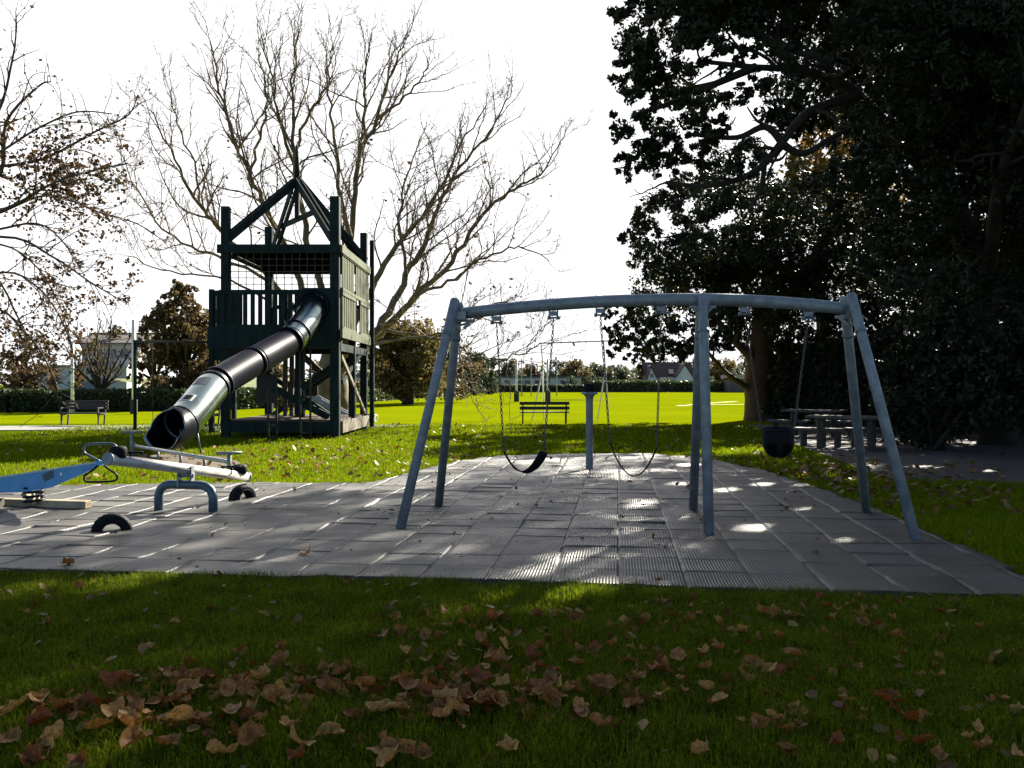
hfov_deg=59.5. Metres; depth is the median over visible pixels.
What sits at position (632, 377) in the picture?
tree
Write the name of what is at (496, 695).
fallen leaf
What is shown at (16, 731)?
fallen leaf
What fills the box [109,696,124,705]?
fallen leaf
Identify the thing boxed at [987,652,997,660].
fallen leaf
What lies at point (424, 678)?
fallen leaf
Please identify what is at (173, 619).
fallen leaf
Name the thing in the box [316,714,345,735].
fallen leaf
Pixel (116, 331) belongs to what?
autumn tree
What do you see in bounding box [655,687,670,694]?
fallen leaf
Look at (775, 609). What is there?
fallen leaf
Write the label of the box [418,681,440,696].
fallen leaf
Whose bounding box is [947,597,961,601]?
fallen leaf
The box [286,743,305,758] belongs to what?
fallen leaf
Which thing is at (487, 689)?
fallen leaf
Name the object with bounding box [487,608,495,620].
fallen leaf
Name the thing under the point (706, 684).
fallen leaf
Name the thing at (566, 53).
sky
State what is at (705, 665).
fallen leaf
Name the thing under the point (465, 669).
fallen leaf
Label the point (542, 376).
swing set
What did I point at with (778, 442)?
bucket swing
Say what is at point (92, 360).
autumn tree
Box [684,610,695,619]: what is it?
fallen leaf
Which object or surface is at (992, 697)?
fallen leaf
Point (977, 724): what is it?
fallen leaf
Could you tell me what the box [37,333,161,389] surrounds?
white house
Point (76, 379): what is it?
autumn tree
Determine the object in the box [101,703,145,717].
fallen leaf
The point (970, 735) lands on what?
fallen leaf
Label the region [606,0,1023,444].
evergreen tree
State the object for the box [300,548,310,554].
fallen leaf
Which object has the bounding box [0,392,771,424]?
field
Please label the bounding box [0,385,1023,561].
ground
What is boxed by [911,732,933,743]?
fallen leaf
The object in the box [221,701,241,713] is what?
fallen leaf
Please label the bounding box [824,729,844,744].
fallen leaf
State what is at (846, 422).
picnic bench
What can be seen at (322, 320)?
play tower
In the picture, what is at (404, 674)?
fallen leaf
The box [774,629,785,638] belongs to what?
fallen leaf
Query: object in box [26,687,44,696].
fallen leaf
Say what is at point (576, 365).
tree
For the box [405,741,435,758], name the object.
fallen leaf
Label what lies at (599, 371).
tree
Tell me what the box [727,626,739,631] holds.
fallen leaf
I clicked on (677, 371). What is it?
gabled house
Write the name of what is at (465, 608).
fallen leaf
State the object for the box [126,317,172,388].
autumn tree
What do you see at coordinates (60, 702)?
fallen leaf
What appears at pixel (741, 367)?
tree
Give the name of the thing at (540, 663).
fallen leaf
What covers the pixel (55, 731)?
fallen leaf
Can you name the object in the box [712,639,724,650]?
fallen leaf
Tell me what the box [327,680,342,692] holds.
fallen leaf
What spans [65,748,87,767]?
fallen leaf
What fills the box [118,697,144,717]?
fallen leaf
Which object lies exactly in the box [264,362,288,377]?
tree
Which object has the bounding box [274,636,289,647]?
fallen leaf
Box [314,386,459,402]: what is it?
hedge
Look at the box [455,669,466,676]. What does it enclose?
fallen leaf
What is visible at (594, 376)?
shrub
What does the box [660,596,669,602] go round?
fallen leaf
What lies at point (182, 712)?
fallen leaf
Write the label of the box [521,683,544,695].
fallen leaf
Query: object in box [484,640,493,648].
fallen leaf
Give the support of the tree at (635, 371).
on the ground at (6, 432)
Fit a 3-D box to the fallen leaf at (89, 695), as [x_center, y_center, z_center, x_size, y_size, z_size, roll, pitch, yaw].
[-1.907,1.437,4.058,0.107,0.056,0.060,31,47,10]
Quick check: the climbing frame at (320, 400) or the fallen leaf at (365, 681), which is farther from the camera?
the climbing frame at (320, 400)
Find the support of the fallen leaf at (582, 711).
on the grass at (195, 622)
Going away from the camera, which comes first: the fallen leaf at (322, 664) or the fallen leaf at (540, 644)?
the fallen leaf at (322, 664)
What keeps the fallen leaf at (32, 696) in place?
on the leaf litter
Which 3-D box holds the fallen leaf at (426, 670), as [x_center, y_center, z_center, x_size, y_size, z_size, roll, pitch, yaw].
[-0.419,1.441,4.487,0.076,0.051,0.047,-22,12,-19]
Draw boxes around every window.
[110,349,115,357]
[121,349,128,357]
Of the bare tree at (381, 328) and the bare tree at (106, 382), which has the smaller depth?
the bare tree at (381, 328)
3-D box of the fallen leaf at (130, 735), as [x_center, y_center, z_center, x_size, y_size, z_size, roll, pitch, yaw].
[-1.517,1.408,3.615,0.087,0.093,0.146,13,10,30]
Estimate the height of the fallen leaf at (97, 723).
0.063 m
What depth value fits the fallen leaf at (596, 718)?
3.83 m
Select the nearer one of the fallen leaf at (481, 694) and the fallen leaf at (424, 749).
the fallen leaf at (424, 749)
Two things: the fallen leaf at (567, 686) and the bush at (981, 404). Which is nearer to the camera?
the fallen leaf at (567, 686)
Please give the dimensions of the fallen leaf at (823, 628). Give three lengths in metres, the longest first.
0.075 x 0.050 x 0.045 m
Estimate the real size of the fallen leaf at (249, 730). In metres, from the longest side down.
0.153 x 0.092 x 0.077 m
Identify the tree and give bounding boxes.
[0,0,176,426]
[0,326,60,392]
[46,362,62,389]
[57,298,139,388]
[65,347,85,387]
[83,331,108,388]
[88,0,602,423]
[103,324,145,373]
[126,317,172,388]
[142,278,216,389]
[198,308,220,365]
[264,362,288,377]
[305,358,319,377]
[356,348,393,387]
[357,313,449,404]
[427,325,488,401]
[457,350,491,395]
[477,356,500,393]
[493,358,525,383]
[518,362,545,375]
[538,357,569,375]
[558,358,592,383]
[582,362,617,382]
[601,0,967,420]
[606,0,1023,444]
[611,364,629,380]
[621,361,642,379]
[627,372,637,380]
[686,357,712,379]
[710,357,744,380]
[730,353,746,374]
[753,23,1023,433]
[755,114,926,336]
[849,0,1023,215]
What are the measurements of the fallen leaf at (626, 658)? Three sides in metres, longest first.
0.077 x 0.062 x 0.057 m
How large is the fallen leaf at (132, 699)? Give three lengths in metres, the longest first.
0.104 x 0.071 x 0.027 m
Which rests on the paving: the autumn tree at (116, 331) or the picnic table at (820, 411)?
the picnic table at (820, 411)
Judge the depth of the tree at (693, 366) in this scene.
238.27 m
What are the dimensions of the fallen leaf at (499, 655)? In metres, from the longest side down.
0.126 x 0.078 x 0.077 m
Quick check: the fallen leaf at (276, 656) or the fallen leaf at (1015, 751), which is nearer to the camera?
the fallen leaf at (1015, 751)
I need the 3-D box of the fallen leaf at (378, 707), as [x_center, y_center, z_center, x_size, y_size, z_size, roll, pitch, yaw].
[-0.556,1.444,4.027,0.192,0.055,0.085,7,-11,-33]
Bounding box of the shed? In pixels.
[721,375,744,391]
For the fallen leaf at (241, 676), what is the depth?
4.43 m
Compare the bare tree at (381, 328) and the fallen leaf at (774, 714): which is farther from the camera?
the bare tree at (381, 328)
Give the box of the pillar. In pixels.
[581,384,597,468]
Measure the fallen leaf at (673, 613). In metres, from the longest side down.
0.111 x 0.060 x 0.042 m
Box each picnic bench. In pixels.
[767,419,810,435]
[794,427,847,447]
[813,420,852,436]
[845,427,899,446]
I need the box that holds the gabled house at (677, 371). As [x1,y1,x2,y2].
[639,362,693,382]
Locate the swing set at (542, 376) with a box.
[531,340,608,420]
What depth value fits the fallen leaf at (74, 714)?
3.93 m
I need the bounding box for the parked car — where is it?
[347,373,369,384]
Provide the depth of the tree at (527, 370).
213.72 m
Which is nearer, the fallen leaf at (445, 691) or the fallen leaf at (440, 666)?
the fallen leaf at (445, 691)
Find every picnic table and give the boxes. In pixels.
[781,409,847,436]
[805,415,877,449]
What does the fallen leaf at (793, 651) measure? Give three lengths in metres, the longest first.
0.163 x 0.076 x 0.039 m
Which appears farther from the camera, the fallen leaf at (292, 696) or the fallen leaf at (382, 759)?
the fallen leaf at (292, 696)
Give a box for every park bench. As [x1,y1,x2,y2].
[57,400,108,425]
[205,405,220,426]
[519,402,568,423]
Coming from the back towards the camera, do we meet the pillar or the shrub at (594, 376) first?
the shrub at (594, 376)
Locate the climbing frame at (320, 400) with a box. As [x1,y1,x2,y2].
[281,369,347,413]
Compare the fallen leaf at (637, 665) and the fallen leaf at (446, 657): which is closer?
the fallen leaf at (637, 665)
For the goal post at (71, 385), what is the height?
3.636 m
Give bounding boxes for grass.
[0,563,1023,767]
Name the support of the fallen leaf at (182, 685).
on the leaf litter
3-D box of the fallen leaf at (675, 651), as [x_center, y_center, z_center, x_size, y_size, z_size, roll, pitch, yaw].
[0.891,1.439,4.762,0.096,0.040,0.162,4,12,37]
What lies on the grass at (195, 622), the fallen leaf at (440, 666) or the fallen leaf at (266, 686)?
the fallen leaf at (440, 666)
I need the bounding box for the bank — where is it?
[114,378,347,387]
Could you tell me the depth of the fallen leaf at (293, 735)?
3.61 m
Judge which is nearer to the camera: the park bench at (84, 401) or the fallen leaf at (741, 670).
the fallen leaf at (741, 670)
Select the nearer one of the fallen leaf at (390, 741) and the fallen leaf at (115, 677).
the fallen leaf at (390, 741)
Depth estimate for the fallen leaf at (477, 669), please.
4.45 m
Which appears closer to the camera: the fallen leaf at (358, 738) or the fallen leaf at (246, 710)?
the fallen leaf at (358, 738)
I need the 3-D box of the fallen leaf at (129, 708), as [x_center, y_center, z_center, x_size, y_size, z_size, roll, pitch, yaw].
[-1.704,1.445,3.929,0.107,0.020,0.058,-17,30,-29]
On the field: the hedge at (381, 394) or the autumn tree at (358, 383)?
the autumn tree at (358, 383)
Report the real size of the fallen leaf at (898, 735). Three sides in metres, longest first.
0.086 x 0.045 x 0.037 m
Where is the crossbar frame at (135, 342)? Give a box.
[133,340,207,430]
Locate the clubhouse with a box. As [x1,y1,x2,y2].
[499,376,583,384]
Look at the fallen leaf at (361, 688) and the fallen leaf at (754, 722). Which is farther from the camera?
the fallen leaf at (361, 688)
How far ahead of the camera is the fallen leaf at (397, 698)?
4.06 m
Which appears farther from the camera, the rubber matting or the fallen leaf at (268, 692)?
the rubber matting
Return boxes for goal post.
[70,342,73,411]
[130,320,137,413]
[514,360,518,401]
[545,360,550,401]
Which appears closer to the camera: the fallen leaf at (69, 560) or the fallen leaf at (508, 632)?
the fallen leaf at (508, 632)
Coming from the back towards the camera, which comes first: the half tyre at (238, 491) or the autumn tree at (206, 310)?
the autumn tree at (206, 310)
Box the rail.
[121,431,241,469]
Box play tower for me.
[143,141,373,454]
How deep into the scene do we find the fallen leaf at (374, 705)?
4.00 m
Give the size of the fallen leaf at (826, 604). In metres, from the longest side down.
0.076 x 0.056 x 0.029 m
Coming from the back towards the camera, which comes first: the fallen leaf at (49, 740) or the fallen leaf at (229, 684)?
the fallen leaf at (229, 684)
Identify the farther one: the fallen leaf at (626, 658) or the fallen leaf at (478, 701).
the fallen leaf at (626, 658)
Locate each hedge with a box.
[0,386,288,411]
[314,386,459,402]
[497,383,584,391]
[587,379,723,391]
[749,337,1023,433]
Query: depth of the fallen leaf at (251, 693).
4.22 m
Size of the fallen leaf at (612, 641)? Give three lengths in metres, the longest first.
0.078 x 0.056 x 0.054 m
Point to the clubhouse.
(536, 380)
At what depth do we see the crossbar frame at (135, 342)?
29.11 m
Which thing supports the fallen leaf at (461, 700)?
on the leaf litter
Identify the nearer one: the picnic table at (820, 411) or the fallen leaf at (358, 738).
the fallen leaf at (358, 738)
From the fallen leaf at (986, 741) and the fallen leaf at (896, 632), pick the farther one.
the fallen leaf at (896, 632)
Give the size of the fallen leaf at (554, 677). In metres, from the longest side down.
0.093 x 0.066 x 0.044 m
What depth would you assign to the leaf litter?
5.10 m
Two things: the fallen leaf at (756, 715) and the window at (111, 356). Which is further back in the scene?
the window at (111, 356)
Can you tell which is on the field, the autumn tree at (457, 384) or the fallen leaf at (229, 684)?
the autumn tree at (457, 384)
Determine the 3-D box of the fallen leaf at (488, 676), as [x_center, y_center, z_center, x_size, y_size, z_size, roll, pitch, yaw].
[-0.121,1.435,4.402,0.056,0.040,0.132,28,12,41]
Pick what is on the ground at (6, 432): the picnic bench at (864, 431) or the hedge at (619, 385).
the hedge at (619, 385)
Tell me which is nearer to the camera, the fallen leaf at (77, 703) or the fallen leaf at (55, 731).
the fallen leaf at (55, 731)
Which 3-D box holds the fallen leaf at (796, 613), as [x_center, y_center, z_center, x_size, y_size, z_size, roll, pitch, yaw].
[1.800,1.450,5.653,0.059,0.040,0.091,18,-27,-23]
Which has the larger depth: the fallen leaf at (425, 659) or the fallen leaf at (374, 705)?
the fallen leaf at (425, 659)
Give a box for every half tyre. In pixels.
[91,512,132,531]
[228,484,255,500]
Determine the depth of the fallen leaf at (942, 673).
4.44 m
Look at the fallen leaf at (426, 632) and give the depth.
5.19 m
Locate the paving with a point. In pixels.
(1012, 459)
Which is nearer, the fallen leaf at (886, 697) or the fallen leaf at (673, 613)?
the fallen leaf at (886, 697)
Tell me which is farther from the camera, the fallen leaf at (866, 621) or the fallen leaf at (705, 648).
the fallen leaf at (866, 621)
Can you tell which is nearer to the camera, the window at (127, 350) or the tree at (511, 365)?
the window at (127, 350)
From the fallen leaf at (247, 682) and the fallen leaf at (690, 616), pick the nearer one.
the fallen leaf at (247, 682)
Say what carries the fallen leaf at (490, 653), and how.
on the grass at (195, 622)
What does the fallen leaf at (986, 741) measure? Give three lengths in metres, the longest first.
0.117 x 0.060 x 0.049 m
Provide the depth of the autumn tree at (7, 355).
55.53 m
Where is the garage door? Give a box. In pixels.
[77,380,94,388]
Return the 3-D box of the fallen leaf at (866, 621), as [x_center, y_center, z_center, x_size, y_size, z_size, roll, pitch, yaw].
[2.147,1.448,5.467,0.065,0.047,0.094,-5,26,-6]
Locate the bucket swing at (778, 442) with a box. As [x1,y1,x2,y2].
[744,315,808,457]
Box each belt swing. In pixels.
[496,319,554,472]
[599,314,661,475]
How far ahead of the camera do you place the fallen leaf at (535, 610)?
5.69 m
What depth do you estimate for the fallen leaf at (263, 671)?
4.39 m
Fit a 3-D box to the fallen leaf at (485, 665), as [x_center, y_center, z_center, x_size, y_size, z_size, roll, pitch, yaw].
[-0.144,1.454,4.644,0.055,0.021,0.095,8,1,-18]
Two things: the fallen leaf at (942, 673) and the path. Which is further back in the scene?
the path
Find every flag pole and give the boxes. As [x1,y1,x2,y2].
[521,358,521,395]
[531,360,531,395]
[556,358,556,395]
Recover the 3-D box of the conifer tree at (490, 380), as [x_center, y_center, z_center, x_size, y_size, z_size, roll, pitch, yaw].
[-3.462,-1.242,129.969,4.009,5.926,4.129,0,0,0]
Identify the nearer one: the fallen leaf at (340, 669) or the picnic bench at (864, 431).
the fallen leaf at (340, 669)
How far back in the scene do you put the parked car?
91.28 m
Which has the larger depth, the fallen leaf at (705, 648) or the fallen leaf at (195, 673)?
the fallen leaf at (705, 648)
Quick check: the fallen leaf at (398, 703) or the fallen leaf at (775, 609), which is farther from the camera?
the fallen leaf at (775, 609)
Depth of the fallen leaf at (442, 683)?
4.26 m
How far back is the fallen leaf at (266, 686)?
4.18 m
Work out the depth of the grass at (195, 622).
4.72 m
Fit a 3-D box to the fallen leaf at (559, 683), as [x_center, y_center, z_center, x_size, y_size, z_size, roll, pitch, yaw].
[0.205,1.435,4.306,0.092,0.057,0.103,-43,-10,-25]
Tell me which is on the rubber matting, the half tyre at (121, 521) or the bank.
the half tyre at (121, 521)
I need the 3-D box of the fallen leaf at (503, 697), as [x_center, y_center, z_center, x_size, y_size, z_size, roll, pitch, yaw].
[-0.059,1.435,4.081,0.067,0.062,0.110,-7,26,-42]
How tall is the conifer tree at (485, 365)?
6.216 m
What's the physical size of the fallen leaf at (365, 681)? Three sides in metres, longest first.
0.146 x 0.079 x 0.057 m
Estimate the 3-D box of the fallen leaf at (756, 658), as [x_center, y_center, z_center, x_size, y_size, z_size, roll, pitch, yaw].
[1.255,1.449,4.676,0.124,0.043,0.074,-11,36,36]
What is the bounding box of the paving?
[747,425,1023,482]
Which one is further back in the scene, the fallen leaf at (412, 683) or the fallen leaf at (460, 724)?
the fallen leaf at (412, 683)
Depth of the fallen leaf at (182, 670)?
4.46 m
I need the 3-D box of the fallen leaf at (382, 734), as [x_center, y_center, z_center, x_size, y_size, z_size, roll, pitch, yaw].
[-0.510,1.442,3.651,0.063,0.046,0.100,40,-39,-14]
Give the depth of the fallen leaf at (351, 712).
3.96 m
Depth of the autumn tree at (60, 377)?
59.87 m
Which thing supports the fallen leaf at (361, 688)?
on the leaf litter
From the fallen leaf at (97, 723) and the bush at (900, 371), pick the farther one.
the bush at (900, 371)
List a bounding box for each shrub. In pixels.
[564,376,579,384]
[588,371,602,380]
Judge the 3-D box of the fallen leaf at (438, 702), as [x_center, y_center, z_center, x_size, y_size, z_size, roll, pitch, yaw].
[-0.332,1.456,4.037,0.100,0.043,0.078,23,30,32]
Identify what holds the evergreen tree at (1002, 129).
on the ground at (6, 432)
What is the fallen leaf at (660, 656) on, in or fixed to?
on the grass at (195, 622)
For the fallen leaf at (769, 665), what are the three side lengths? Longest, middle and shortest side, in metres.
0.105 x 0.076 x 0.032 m
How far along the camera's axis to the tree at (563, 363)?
209.22 m
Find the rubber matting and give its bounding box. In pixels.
[0,453,1023,599]
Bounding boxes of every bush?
[868,262,1023,441]
[876,288,1023,450]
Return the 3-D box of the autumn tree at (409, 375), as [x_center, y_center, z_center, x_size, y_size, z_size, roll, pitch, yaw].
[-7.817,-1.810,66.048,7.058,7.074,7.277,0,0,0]
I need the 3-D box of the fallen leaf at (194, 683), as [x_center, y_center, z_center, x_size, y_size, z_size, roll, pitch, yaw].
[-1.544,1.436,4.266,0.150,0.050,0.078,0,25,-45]
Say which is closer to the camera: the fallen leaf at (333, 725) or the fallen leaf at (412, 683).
the fallen leaf at (333, 725)
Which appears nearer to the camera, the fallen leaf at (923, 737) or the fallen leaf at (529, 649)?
the fallen leaf at (923, 737)
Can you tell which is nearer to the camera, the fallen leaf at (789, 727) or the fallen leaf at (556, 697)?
the fallen leaf at (789, 727)
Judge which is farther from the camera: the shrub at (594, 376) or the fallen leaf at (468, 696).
the shrub at (594, 376)
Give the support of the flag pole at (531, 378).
on the field
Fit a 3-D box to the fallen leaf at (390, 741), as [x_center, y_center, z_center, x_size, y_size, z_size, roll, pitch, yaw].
[-0.499,1.448,3.557,0.161,0.039,0.097,10,24,18]
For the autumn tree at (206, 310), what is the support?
on the ground at (6, 432)
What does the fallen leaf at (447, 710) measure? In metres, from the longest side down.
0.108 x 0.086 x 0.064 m
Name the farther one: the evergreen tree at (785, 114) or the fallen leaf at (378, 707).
the evergreen tree at (785, 114)
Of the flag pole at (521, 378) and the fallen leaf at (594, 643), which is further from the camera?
the flag pole at (521, 378)
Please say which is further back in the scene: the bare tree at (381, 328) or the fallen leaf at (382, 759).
the bare tree at (381, 328)
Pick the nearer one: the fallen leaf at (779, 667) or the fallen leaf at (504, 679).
the fallen leaf at (504, 679)
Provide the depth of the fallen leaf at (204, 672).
4.43 m
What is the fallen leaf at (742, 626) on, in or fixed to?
on the grass at (195, 622)
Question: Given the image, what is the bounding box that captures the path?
[0,424,406,430]
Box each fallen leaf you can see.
[0,695,26,714]
[0,720,21,742]
[19,737,41,767]
[24,705,53,727]
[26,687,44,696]
[29,691,49,700]
[29,734,53,751]
[31,750,48,761]
[39,719,63,739]
[48,698,72,710]
[60,554,74,563]
[62,694,80,713]
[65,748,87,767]
[67,708,86,719]
[74,579,83,587]
[74,693,90,709]
[80,689,101,710]
[84,716,113,728]
[99,670,131,689]
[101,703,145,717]
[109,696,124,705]
[113,706,135,718]
[117,665,139,677]
[117,690,134,697]
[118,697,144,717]
[118,713,146,727]
[119,717,153,748]
[124,710,139,717]
[127,695,146,708]
[143,707,155,713]
[144,696,165,703]
[150,732,181,745]
[161,683,186,705]
[165,704,193,720]
[167,667,186,679]
[168,680,194,699]
[170,616,179,622]
[170,678,206,685]
[171,676,202,691]
[175,665,189,677]
[186,661,212,678]
[191,711,212,719]
[200,668,219,678]
[206,738,239,753]
[219,676,236,696]
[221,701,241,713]
[232,666,256,682]
[234,644,244,653]
[234,707,258,719]
[237,674,257,696]
[237,715,265,745]
[240,689,256,695]
[246,696,257,709]
[250,663,271,679]
[259,687,281,705]
[263,684,276,690]
[266,640,289,668]
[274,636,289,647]
[275,678,291,698]
[279,690,296,701]
[279,715,301,725]
[284,719,299,730]
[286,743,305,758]
[288,724,318,745]
[298,693,313,708]
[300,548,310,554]
[316,658,334,671]
[316,676,333,692]
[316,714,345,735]
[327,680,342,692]
[330,677,341,690]
[331,663,347,673]
[343,657,352,673]
[343,708,369,717]
[346,675,375,686]
[351,731,360,746]
[356,681,368,692]
[365,698,411,711]
[366,701,390,711]
[366,736,404,757]
[368,628,387,637]
[375,744,398,766]
[378,730,398,739]
[387,696,403,710]
[389,610,400,617]
[390,669,415,681]
[391,701,416,708]
[393,624,406,635]
[395,677,419,688]
[397,738,415,752]
[400,645,410,652]
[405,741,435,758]
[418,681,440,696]
[419,674,430,702]
[420,627,430,639]
[420,651,433,660]
[420,668,433,676]
[427,697,446,707]
[431,663,445,669]
[432,685,457,702]
[432,699,452,717]
[436,678,449,688]
[440,604,447,613]
[441,621,452,625]
[442,652,458,662]
[445,694,468,711]
[446,695,463,704]
[449,669,462,682]
[454,681,470,694]
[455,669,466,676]
[456,717,464,727]
[457,617,466,623]
[459,664,487,681]
[461,604,470,612]
[461,686,479,698]
[462,667,467,678]
[470,691,490,708]
[472,689,503,705]
[474,628,486,640]
[477,690,492,701]
[478,670,498,679]
[479,662,489,667]
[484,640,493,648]
[484,647,497,658]
[484,688,503,692]
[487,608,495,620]
[489,646,511,662]
[491,691,509,705]
[492,673,509,685]
[495,610,503,618]
[496,732,518,750]
[500,625,511,635]
[500,636,511,648]
[516,673,528,683]
[521,683,538,691]
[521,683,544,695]
[525,660,535,671]
[526,644,541,661]
[526,675,552,687]
[528,638,545,648]
[530,608,547,616]
[530,659,545,667]
[532,682,558,697]
[537,688,560,707]
[545,664,559,670]
[545,674,557,682]
[547,608,557,615]
[555,674,561,687]
[561,681,573,690]
[568,611,583,621]
[568,655,585,663]
[568,678,584,690]
[572,702,589,716]
[573,696,591,707]
[585,673,606,685]
[587,640,600,652]
[588,709,611,726]
[590,679,609,696]
[600,636,616,645]
[601,674,621,688]
[619,614,627,621]
[620,684,629,696]
[621,652,634,661]
[622,695,639,707]
[626,662,638,679]
[631,665,645,677]
[632,687,645,703]
[640,612,650,620]
[645,654,669,669]
[655,651,663,659]
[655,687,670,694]
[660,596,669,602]
[667,610,682,616]
[670,646,688,660]
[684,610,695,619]
[691,736,709,754]
[696,675,714,689]
[697,644,708,651]
[697,658,711,669]
[706,691,727,701]
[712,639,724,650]
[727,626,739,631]
[737,624,747,631]
[738,664,756,679]
[740,654,763,666]
[749,712,770,727]
[751,718,767,728]
[756,602,769,614]
[757,662,776,671]
[766,709,782,719]
[773,606,780,612]
[773,661,789,676]
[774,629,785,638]
[776,737,797,755]
[778,719,796,730]
[781,647,801,655]
[791,610,802,616]
[816,591,823,597]
[817,625,829,632]
[822,602,831,606]
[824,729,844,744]
[857,615,870,624]
[868,688,903,701]
[872,619,882,624]
[874,688,898,695]
[876,623,887,629]
[890,704,926,721]
[891,628,904,637]
[894,730,908,741]
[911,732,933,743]
[929,668,944,676]
[931,741,951,760]
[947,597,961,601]
[961,731,973,737]
[966,734,992,747]
[972,718,983,732]
[984,693,995,700]
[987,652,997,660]
[997,693,1008,698]
[1011,742,1023,755]
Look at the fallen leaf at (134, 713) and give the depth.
3.89 m
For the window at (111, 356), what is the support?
in the white house at (118, 344)
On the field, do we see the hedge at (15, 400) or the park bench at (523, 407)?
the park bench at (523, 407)
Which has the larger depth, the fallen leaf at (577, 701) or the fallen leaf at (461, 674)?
the fallen leaf at (461, 674)
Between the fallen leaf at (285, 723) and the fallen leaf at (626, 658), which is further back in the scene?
the fallen leaf at (626, 658)
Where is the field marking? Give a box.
[678,401,737,405]
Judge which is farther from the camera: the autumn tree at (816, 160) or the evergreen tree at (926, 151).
the autumn tree at (816, 160)
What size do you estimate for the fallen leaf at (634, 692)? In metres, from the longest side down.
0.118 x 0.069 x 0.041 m
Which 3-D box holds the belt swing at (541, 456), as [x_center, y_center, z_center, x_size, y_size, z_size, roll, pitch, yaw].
[0.128,0.135,9.840,0.653,1.707,0.215,0,0,14]
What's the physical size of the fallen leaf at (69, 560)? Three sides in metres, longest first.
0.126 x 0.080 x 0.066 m
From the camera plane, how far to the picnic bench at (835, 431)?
21.31 m
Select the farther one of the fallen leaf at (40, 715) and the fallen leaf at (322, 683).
the fallen leaf at (322, 683)
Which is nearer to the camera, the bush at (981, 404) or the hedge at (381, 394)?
the bush at (981, 404)
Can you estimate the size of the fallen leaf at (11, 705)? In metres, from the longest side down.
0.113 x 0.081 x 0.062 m
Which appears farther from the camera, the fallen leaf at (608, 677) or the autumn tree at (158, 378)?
the autumn tree at (158, 378)
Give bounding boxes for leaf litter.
[0,422,1023,767]
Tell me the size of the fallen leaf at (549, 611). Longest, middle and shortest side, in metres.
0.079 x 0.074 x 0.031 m
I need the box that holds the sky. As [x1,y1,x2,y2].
[0,0,985,384]
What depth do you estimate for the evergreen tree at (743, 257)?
33.86 m
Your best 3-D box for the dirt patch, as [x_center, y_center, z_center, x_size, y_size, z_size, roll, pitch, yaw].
[-6.336,1.506,17.433,4.177,0.001,2.175,0,0,43]
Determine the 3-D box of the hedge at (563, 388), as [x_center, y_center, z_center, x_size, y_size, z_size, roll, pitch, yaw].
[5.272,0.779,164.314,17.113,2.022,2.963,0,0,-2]
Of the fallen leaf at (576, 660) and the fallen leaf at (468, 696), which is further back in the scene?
the fallen leaf at (576, 660)
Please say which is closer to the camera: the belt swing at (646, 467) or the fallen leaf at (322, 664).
the fallen leaf at (322, 664)
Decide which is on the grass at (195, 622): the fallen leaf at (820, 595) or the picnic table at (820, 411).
the fallen leaf at (820, 595)
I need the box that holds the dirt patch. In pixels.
[134,454,240,468]
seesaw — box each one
[0,442,117,508]
[102,446,251,511]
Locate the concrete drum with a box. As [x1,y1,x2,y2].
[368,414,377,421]
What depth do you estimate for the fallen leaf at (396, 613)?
5.67 m
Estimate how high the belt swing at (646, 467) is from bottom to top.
1.767 m
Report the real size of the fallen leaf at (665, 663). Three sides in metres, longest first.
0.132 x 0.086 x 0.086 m
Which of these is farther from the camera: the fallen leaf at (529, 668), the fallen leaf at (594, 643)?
the fallen leaf at (594, 643)
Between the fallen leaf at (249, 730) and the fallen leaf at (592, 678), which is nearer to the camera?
the fallen leaf at (249, 730)
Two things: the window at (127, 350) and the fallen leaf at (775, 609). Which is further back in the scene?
the window at (127, 350)
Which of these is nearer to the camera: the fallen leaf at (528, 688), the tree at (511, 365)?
the fallen leaf at (528, 688)
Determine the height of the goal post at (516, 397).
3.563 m
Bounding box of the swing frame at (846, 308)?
[396,292,920,539]

